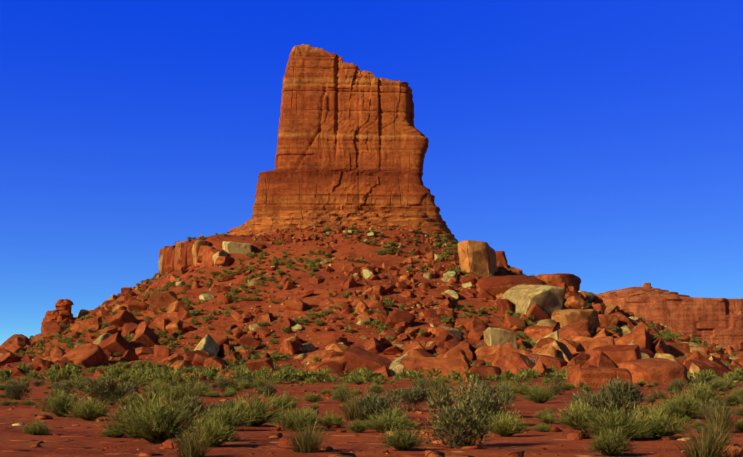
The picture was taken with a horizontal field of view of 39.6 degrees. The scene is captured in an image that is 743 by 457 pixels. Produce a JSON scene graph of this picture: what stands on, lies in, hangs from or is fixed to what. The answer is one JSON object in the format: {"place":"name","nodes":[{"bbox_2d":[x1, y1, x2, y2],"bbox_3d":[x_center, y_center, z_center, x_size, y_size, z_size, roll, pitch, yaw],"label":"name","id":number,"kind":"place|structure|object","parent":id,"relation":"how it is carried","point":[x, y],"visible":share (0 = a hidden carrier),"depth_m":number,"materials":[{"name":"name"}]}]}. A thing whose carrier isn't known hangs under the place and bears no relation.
{"place":"outdoors","nodes":[
{"label":"outdoors","id":0,"kind":"place"},
{"bbox_2d":[0,228,742,456],"bbox_3d":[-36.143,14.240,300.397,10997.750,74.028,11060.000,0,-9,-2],"label":"desert ground","id":1,"kind":"structure","parent":0,"point":[83,439],"depth_m":116.70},
{"bbox_2d":[0,399,13,405],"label":"grass tuft","id":2,"kind":"object","parent":1,"relation":"on","point":[5,403],"visible":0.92,"depth_m":52.65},
{"bbox_2d":[3,375,31,399],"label":"grey green shrub","id":3,"kind":"object","parent":1,"relation":"on","point":[16,387],"visible":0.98,"depth_m":63.86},
{"bbox_2d":[19,397,36,404],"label":"grass tuft","id":4,"kind":"object","parent":1,"relation":"on","point":[28,402],"visible":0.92,"depth_m":53.19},
{"bbox_2d":[19,418,51,434],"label":"grass tuft","id":5,"kind":"object","parent":1,"relation":"on","point":[34,428],"visible":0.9,"depth_m":27.06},
{"bbox_2d":[32,379,45,386],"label":"grey green shrub","id":6,"kind":"object","parent":1,"relation":"on","point":[36,383],"visible":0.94,"depth_m":114.45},
{"bbox_2d":[41,310,72,324],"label":"pinnacle base","id":7,"kind":"object","parent":1,"relation":"on","point":[58,316],"visible":0.48,"depth_m":383.17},
{"bbox_2d":[55,299,73,311],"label":"pinnacle top","id":8,"kind":"object","parent":7,"relation":"on","point":[64,304],"visible":0.85,"depth_m":384.90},
{"bbox_2d":[32,387,84,417],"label":"yellow green shrub","id":9,"kind":"object","parent":1,"relation":"on","point":[59,406],"visible":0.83,"depth_m":37.90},
{"bbox_2d":[50,379,75,397],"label":"grey green shrub","id":10,"kind":"object","parent":1,"relation":"on","point":[60,388],"visible":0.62,"depth_m":64.85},
{"bbox_2d":[61,379,75,386],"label":"yellow green shrub","id":11,"kind":"object","parent":1,"relation":"on","point":[67,382],"visible":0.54,"depth_m":108.01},
{"bbox_2d":[60,394,113,420],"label":"yellow green shrub","id":12,"kind":"object","parent":1,"relation":"on","point":[89,411],"visible":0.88,"depth_m":35.31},
{"bbox_2d":[71,375,119,404],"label":"grey green shrub","id":13,"kind":"object","parent":1,"relation":"on","point":[106,387],"visible":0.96,"depth_m":51.80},
{"bbox_2d":[98,422,127,437],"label":"grass tuft","id":14,"kind":"object","parent":1,"relation":"on","point":[106,433],"visible":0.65,"depth_m":25.76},
{"bbox_2d":[104,381,139,402],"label":"grey green shrub","id":15,"kind":"object","parent":1,"relation":"on","point":[120,393],"visible":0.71,"depth_m":57.62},
{"bbox_2d":[118,396,135,404],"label":"yellow green shrub","id":16,"kind":"object","parent":1,"relation":"on","point":[124,400],"visible":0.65,"depth_m":54.47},
{"bbox_2d":[116,406,145,418],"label":"grey green shrub","id":17,"kind":"object","parent":1,"relation":"on","point":[126,411],"visible":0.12,"depth_m":30.64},
{"bbox_2d":[122,392,141,402],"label":"yellow green shrub","id":18,"kind":"object","parent":1,"relation":"on","point":[133,396],"visible":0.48,"depth_m":55.45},
{"bbox_2d":[94,396,173,438],"bbox_3d":[-5.898,4.662,25.705,2.227,1.166,1.766,2,-6,-9],"label":"yellow green shrub","id":19,"kind":"object","parent":1,"relation":"on","point":[116,416],"visible":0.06,"depth_m":25.43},
{"bbox_2d":[130,399,142,408],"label":"yellow green shrub","id":20,"kind":"object","parent":1,"relation":"on","point":[136,402],"visible":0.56,"depth_m":47.79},
{"bbox_2d":[141,390,156,398],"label":"yellow green shrub","id":21,"kind":"object","parent":1,"relation":"on","point":[146,395],"visible":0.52,"depth_m":66.39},
{"bbox_2d":[132,389,170,414],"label":"yellow green shrub","id":22,"kind":"object","parent":1,"relation":"on","point":[156,399],"visible":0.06,"depth_m":34.84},
{"bbox_2d":[145,386,160,395],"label":"grey green shrub","id":23,"kind":"object","parent":1,"relation":"on","point":[154,391],"visible":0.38,"depth_m":68.96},
{"bbox_2d":[101,390,212,443],"bbox_3d":[-4.904,4.267,23.625,2.138,1.364,2.796,-11,-15,43],"label":"yellow green shrub","id":24,"kind":"object","parent":1,"relation":"on","point":[151,427],"visible":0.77,"depth_m":23.30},
{"bbox_2d":[147,380,172,394],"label":"yellow green shrub","id":25,"kind":"object","parent":1,"relation":"on","point":[163,387],"visible":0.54,"depth_m":73.02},
{"bbox_2d":[157,389,170,397],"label":"yellow green shrub","id":26,"kind":"object","parent":1,"relation":"on","point":[163,392],"visible":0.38,"depth_m":65.64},
{"bbox_2d":[159,382,205,400],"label":"yellow green shrub","id":27,"kind":"object","parent":1,"relation":"on","point":[176,394],"visible":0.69,"depth_m":56.28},
{"bbox_2d":[166,426,218,456],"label":"tussock","id":28,"kind":"object","parent":1,"relation":"on","point":[192,448],"visible":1,"depth_m":18.66,"materials":[{"name":"green plant"}]},
{"bbox_2d":[170,394,227,424],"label":"grey green shrub","id":29,"kind":"object","parent":1,"relation":"on","point":[194,405],"visible":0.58,"depth_m":32.05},
{"bbox_2d":[193,382,216,396],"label":"yellow green shrub","id":30,"kind":"object","parent":1,"relation":"on","point":[207,389],"visible":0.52,"depth_m":70.42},
{"bbox_2d":[171,412,243,446],"bbox_3d":[-3.325,4.260,22.052,1.554,0.824,1.896,-9,-12,25],"label":"yellow green shrub","id":31,"kind":"object","parent":1,"relation":"on","point":[215,434],"visible":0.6,"depth_m":21.75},
{"bbox_2d":[203,390,221,396],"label":"grass tuft","id":32,"kind":"object","parent":1,"relation":"on","point":[212,394],"visible":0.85,"depth_m":68.90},
{"bbox_2d":[204,399,241,413],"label":"grey green shrub","id":33,"kind":"object","parent":1,"relation":"on","point":[228,402],"visible":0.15,"depth_m":34.48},
{"bbox_2d":[215,374,237,391],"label":"grey green shrub","id":34,"kind":"object","parent":1,"relation":"on","point":[223,384],"visible":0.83,"depth_m":85.76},
{"bbox_2d":[192,400,261,430],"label":"yellow green shrub","id":35,"kind":"object","parent":1,"relation":"on","point":[229,418],"visible":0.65,"depth_m":29.36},
{"bbox_2d":[222,390,235,395],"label":"yellow green shrub","id":36,"kind":"object","parent":1,"relation":"on","point":[230,393],"visible":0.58,"depth_m":70.43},
{"bbox_2d":[238,379,252,388],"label":"yellow green shrub","id":37,"kind":"object","parent":1,"relation":"on","point":[246,385],"visible":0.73,"depth_m":97.51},
{"bbox_2d":[238,375,253,384],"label":"grey green shrub","id":38,"kind":"object","parent":1,"relation":"on","point":[243,378],"visible":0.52,"depth_m":104.42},
{"bbox_2d":[216,378,299,426],"bbox_3d":[-3.572,5.374,31.953,2.869,1.543,1.889,-7,-9,25],"label":"yellow green shrub","id":39,"kind":"object","parent":1,"relation":"on","point":[262,408],"visible":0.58,"depth_m":31.85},
{"bbox_2d":[249,376,271,387],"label":"yellow green shrub","id":40,"kind":"object","parent":1,"relation":"on","point":[258,384],"visible":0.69,"depth_m":96.04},
{"bbox_2d":[259,379,278,396],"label":"grey green shrub","id":41,"kind":"object","parent":1,"relation":"on","point":[270,388],"visible":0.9,"depth_m":69.05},
{"bbox_2d":[269,391,300,409],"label":"yellow green shrub","id":42,"kind":"object","parent":1,"relation":"on","point":[287,400],"visible":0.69,"depth_m":45.93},
{"bbox_2d":[266,401,324,431],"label":"yellow green shrub","id":43,"kind":"object","parent":1,"relation":"on","point":[299,417],"visible":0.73,"depth_m":29.26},
{"bbox_2d":[274,404,322,426],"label":"yellow green shrub","id":44,"kind":"object","parent":1,"relation":"on","point":[301,410],"visible":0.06,"depth_m":30.58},
{"bbox_2d":[273,418,339,452],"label":"tussock","id":45,"kind":"object","parent":1,"relation":"on","point":[308,442],"visible":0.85,"depth_m":20.29,"materials":[{"name":"green plant"}]},
{"bbox_2d":[299,391,323,401],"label":"grass tuft","id":46,"kind":"object","parent":1,"relation":"on","point":[312,397],"visible":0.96,"depth_m":57.64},
{"bbox_2d":[319,386,332,394],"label":"yellow green shrub","id":47,"kind":"object","parent":1,"relation":"on","point":[324,391],"visible":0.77,"depth_m":75.33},
{"bbox_2d":[320,409,346,426],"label":"yellow green shrub","id":48,"kind":"object","parent":1,"relation":"on","point":[331,419],"visible":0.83,"depth_m":31.35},
{"bbox_2d":[226,210,457,241],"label":"butte pedestal","id":49,"kind":"object","parent":1,"relation":"on","point":[306,219],"visible":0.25,"depth_m":431.83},
{"bbox_2d":[252,44,440,221],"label":"butte","id":50,"kind":"object","parent":49,"relation":"on","point":[351,137],"depth_m":441.08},
{"bbox_2d":[329,383,356,401],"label":"yellow green shrub","id":51,"kind":"object","parent":1,"relation":"on","point":[338,394],"visible":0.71,"depth_m":57.78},
{"bbox_2d":[350,387,363,394],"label":"yellow green shrub","id":52,"kind":"object","parent":1,"relation":"on","point":[358,391],"visible":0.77,"depth_m":77.23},
{"bbox_2d":[331,384,382,420],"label":"tussock","id":53,"kind":"object","parent":1,"relation":"on","point":[350,412],"visible":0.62,"depth_m":36.36,"materials":[{"name":"green plant"}]},
{"bbox_2d":[345,418,371,432],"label":"yellow green shrub","id":54,"kind":"object","parent":1,"relation":"on","point":[356,428],"visible":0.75,"depth_m":28.29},
{"bbox_2d":[354,378,363,384],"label":"yellow green shrub","id":55,"kind":"object","parent":1,"relation":"on","point":[359,381],"visible":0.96,"depth_m":125.22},
{"bbox_2d":[0,240,742,386],"bbox_3d":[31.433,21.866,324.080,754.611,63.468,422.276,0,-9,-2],"label":"talus boulders","id":56,"kind":"object","parent":1,"relation":"on","point":[587,346],"visible":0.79,"depth_m":299.49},
{"bbox_2d":[0,226,742,384],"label":"slope shrubs","id":57,"kind":"object","parent":1,"relation":"on","point":[137,373],"visible":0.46,"depth_m":269.58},
{"bbox_2d":[0,225,742,456],"bbox_3d":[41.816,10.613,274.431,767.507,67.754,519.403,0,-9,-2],"label":"talus stones","id":58,"kind":"object","parent":1,"relation":"on","point":[411,332],"visible":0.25,"depth_m":335.98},
{"bbox_2d":[367,381,384,393],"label":"yellow green shrub","id":59,"kind":"object","parent":1,"relation":"on","point":[377,389],"visible":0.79,"depth_m":79.35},
{"bbox_2d":[370,376,385,384],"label":"yellow green shrub","id":60,"kind":"object","parent":1,"relation":"on","point":[378,381],"visible":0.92,"depth_m":124.42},
{"bbox_2d":[357,392,402,420],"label":"grey green shrub","id":61,"kind":"object","parent":1,"relation":"on","point":[372,403],"visible":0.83,"depth_m":32.36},
{"bbox_2d":[357,410,415,432],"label":"yellow green shrub","id":62,"kind":"object","parent":1,"relation":"on","point":[383,423],"visible":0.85,"depth_m":28.06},
{"bbox_2d":[372,402,414,425],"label":"yellow green shrub","id":63,"kind":"object","parent":1,"relation":"on","point":[397,411],"visible":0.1,"depth_m":30.02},
{"bbox_2d":[376,425,432,450],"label":"yellow green shrub","id":64,"kind":"object","parent":1,"relation":"on","point":[398,441],"visible":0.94,"depth_m":20.69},
{"bbox_2d":[384,386,430,411],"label":"grey green shrub","id":65,"kind":"object","parent":1,"relation":"on","point":[413,396],"visible":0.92,"depth_m":44.49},
{"bbox_2d":[408,422,421,427],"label":"yellow green shrub","id":66,"kind":"object","parent":1,"relation":"on","point":[417,425],"visible":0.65,"depth_m":31.41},
{"bbox_2d":[414,377,446,397],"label":"grey green shrub","id":67,"kind":"object","parent":1,"relation":"on","point":[427,380],"visible":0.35,"depth_m":62.03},
{"bbox_2d":[432,375,449,382],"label":"yellow green shrub","id":68,"kind":"object","parent":1,"relation":"on","point":[442,379],"visible":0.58,"depth_m":121.35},
{"bbox_2d":[424,375,461,408],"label":"shrub","id":69,"kind":"object","parent":1,"relation":"on","point":[439,404],"visible":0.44,"depth_m":48.56,"materials":[{"name":"green plant"}]},
{"bbox_2d":[421,384,495,447],"bbox_3d":[1.900,3.996,21.923,1.920,1.395,1.822,-1,-8,6],"label":"grey green shrub","id":70,"kind":"object","parent":1,"relation":"on","point":[460,418],"visible":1,"depth_m":21.75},
{"bbox_2d":[450,377,516,426],"bbox_3d":[3.492,5.497,32.611,2.173,1.668,1.922,-2,-4,38],"label":"grey green shrub","id":71,"kind":"object","parent":1,"relation":"on","point":[488,403],"visible":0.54,"depth_m":32.46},
{"bbox_2d":[467,382,512,414],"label":"grey green shrub","id":72,"kind":"object","parent":1,"relation":"on","point":[497,389],"visible":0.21,"depth_m":38.60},
{"bbox_2d":[481,409,525,428],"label":"yellow green shrub","id":73,"kind":"object","parent":1,"relation":"on","point":[494,416],"visible":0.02,"depth_m":29.92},
{"bbox_2d":[498,389,517,398],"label":"yellow green shrub","id":74,"kind":"object","parent":1,"relation":"on","point":[510,394],"visible":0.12,"depth_m":61.44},
{"bbox_2d":[485,407,530,436],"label":"yellow green shrub","id":75,"kind":"object","parent":1,"relation":"on","point":[506,426],"visible":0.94,"depth_m":26.32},
{"bbox_2d":[499,383,517,393],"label":"yellow green shrub","id":76,"kind":"object","parent":1,"relation":"on","point":[512,388],"visible":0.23,"depth_m":73.31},
{"bbox_2d":[499,380,518,388],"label":"yellow green shrub","id":77,"kind":"object","parent":1,"relation":"on","point":[507,384],"visible":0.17,"depth_m":87.11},
{"bbox_2d":[513,383,532,394],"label":"yellow green shrub","id":78,"kind":"object","parent":1,"relation":"on","point":[521,389],"visible":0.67,"depth_m":74.96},
{"bbox_2d":[515,384,557,402],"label":"yellow green shrub","id":79,"kind":"object","parent":1,"relation":"on","point":[538,396],"visible":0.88,"depth_m":56.24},
{"bbox_2d":[528,383,548,392],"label":"yellow green shrub","id":80,"kind":"object","parent":1,"relation":"on","point":[538,387],"visible":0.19,"depth_m":72.15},
{"bbox_2d":[532,423,553,431],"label":"yellow green shrub","id":81,"kind":"object","parent":1,"relation":"on","point":[544,428],"visible":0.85,"depth_m":28.96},
{"bbox_2d":[533,408,556,418],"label":"yellow green shrub","id":82,"kind":"object","parent":1,"relation":"on","point":[539,415],"visible":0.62,"depth_m":37.46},
{"bbox_2d":[538,412,556,423],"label":"yellow green shrub","id":83,"kind":"object","parent":1,"relation":"on","point":[547,419],"visible":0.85,"depth_m":34.30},
{"bbox_2d":[547,383,564,394],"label":"grey green shrub","id":84,"kind":"object","parent":1,"relation":"on","point":[556,389],"visible":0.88,"depth_m":76.46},
{"bbox_2d":[559,382,577,389],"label":"yellow green shrub","id":85,"kind":"object","parent":1,"relation":"on","point":[567,387],"visible":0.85,"depth_m":95.95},
{"bbox_2d":[551,397,605,429],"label":"yellow green shrub","id":86,"kind":"object","parent":1,"relation":"on","point":[571,417],"visible":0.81,"depth_m":30.16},
{"bbox_2d":[576,381,585,387],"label":"grey green shrub","id":87,"kind":"object","parent":1,"relation":"on","point":[580,384],"visible":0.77,"depth_m":101.24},
{"bbox_2d":[569,389,600,414],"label":"grey green shrub","id":88,"kind":"object","parent":1,"relation":"on","point":[582,398],"visible":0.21,"depth_m":37.59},
{"bbox_2d":[580,383,592,391],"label":"yellow green shrub","id":89,"kind":"object","parent":1,"relation":"on","point":[586,388],"visible":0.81,"depth_m":83.34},
{"bbox_2d":[565,399,661,438],"bbox_3d":[5.635,4.439,24.537,2.522,1.242,1.739,2,-6,-20],"label":"yellow green shrub","id":90,"kind":"object","parent":1,"relation":"on","point":[613,420],"visible":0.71,"depth_m":24.35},
{"bbox_2d":[585,423,641,455],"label":"yellow green shrub","id":91,"kind":"object","parent":1,"relation":"on","point":[610,444],"visible":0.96,"depth_m":19.37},
{"bbox_2d":[585,376,642,418],"bbox_3d":[8.331,5.855,35.369,2.331,1.642,2.309,2,-5,-36],"label":"grey green shrub","id":92,"kind":"object","parent":1,"relation":"on","point":[611,395],"visible":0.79,"depth_m":35.35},
{"bbox_2d":[621,419,658,440],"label":"yellow green shrub","id":93,"kind":"object","parent":1,"relation":"on","point":[642,434],"visible":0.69,"depth_m":24.22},
{"bbox_2d":[636,379,645,385],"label":"yellow green shrub","id":94,"kind":"object","parent":1,"relation":"on","point":[640,382],"visible":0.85,"depth_m":117.10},
{"bbox_2d":[629,404,657,413],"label":"yellow green shrub","id":95,"kind":"object","parent":1,"relation":"on","point":[643,408],"visible":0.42,"depth_m":42.40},
{"bbox_2d":[625,408,662,435],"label":"yellow green shrub","id":96,"kind":"object","parent":1,"relation":"on","point":[642,421],"visible":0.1,"depth_m":25.21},
{"bbox_2d":[644,397,655,403],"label":"grey green shrub","id":97,"kind":"object","parent":1,"relation":"on","point":[650,400],"visible":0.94,"depth_m":56.38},
{"bbox_2d":[646,388,672,398],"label":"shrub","id":98,"kind":"object","parent":1,"relation":"on","point":[657,394],"visible":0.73,"depth_m":65.09,"materials":[{"name":"green plant"}]},
{"bbox_2d":[646,401,674,416],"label":"yellow green shrub","id":99,"kind":"object","parent":1,"relation":"on","point":[663,410],"visible":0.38,"depth_m":37.78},
{"bbox_2d":[635,404,697,438],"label":"yellow green shrub","id":100,"kind":"object","parent":1,"relation":"on","point":[669,427],"visible":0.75,"depth_m":25.14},
{"bbox_2d":[667,378,689,394],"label":"grey green shrub","id":101,"kind":"object","parent":1,"relation":"on","point":[675,384],"visible":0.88,"depth_m":74.65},
{"bbox_2d":[649,388,709,418],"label":"yellow green shrub","id":102,"kind":"object","parent":1,"relation":"on","point":[682,406],"visible":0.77,"depth_m":37.85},
{"bbox_2d":[679,415,692,421],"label":"yellow green shrub","id":103,"kind":"object","parent":1,"relation":"on","point":[685,419],"visible":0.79,"depth_m":35.20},
{"bbox_2d":[690,419,704,427],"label":"yellow green shrub","id":104,"kind":"object","parent":1,"relation":"on","point":[699,422],"visible":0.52,"depth_m":30.74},
{"bbox_2d":[690,376,707,385],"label":"grey green shrub","id":105,"kind":"object","parent":1,"relation":"on","point":[699,378],"visible":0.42,"depth_m":115.09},
{"bbox_2d":[680,380,725,404],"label":"yellow green shrub","id":106,"kind":"object","parent":1,"relation":"on","point":[703,395],"visible":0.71,"depth_m":51.42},
{"bbox_2d":[664,421,742,456],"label":"tussock","id":107,"kind":"object","parent":1,"relation":"on","point":[704,448],"visible":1,"depth_m":18.25,"materials":[{"name":"green plant"}]},
{"bbox_2d":[695,423,718,434],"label":"grey green shrub","id":108,"kind":"object","parent":1,"relation":"on","point":[710,424],"visible":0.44,"depth_m":26.91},
{"bbox_2d":[702,380,728,391],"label":"grey green shrub","id":109,"kind":"object","parent":1,"relation":"on","point":[714,385],"visible":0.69,"depth_m":81.96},
{"bbox_2d":[697,398,735,420],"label":"grey green shrub","id":110,"kind":"object","parent":1,"relation":"on","point":[709,406],"visible":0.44,"depth_m":32.80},
{"bbox_2d":[695,420,741,446],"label":"shrub","id":111,"kind":"object","parent":1,"relation":"on","point":[716,434],"visible":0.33,"depth_m":22.06,"materials":[{"name":"green plant"}]},
{"bbox_2d":[695,399,742,432],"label":"shrub","id":112,"kind":"object","parent":1,"relation":"on","point":[721,421],"visible":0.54,"depth_m":28.34,"materials":[{"name":"green plant"}]},
{"bbox_2d":[718,379,736,389],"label":"yellow green shrub","id":113,"kind":"object","parent":1,"relation":"on","point":[730,385],"visible":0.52,"depth_m":97.46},
{"bbox_2d":[720,392,742,403],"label":"yellow green shrub","id":114,"kind":"object","parent":1,"relation":"on","point":[730,398],"visible":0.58,"depth_m":53.04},
{"bbox_2d":[729,387,742,398],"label":"yellow green shrub","id":115,"kind":"object","parent":1,"relation":"on","point":[735,392],"visible":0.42,"depth_m":62.20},
{"bbox_2d":[730,407,742,418],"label":"grey green shrub","id":116,"kind":"object","parent":1,"relation":"on","point":[739,410],"visible":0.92,"depth_m":37.90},
{"bbox_2d":[733,418,742,430],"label":"yellow green shrub","id":117,"kind":"object","parent":1,"relation":"on","point":[740,426],"visible":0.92,"depth_m":29.31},
{"bbox_2d":[738,392,742,407],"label":"grey green shrub","id":118,"kind":"object","parent":1,"relation":"on","point":[741,401],"visible":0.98,"depth_m":37.83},
{"bbox_2d":[0,0,742,344],"label":"sky","id":119,"kind":"structure","parent":0,"point":[599,142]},
{"bbox_2d":[603,296,742,351],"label":"mesa cliff","id":120,"kind":"structure","parent":0,"point":[718,321],"depth_m":828.02,"materials":[{"name":"stone"}]},
{"bbox_2d":[596,287,689,299],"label":"distant mesa","id":121,"kind":"structure","parent":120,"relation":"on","point":[636,292],"depth_m":903.33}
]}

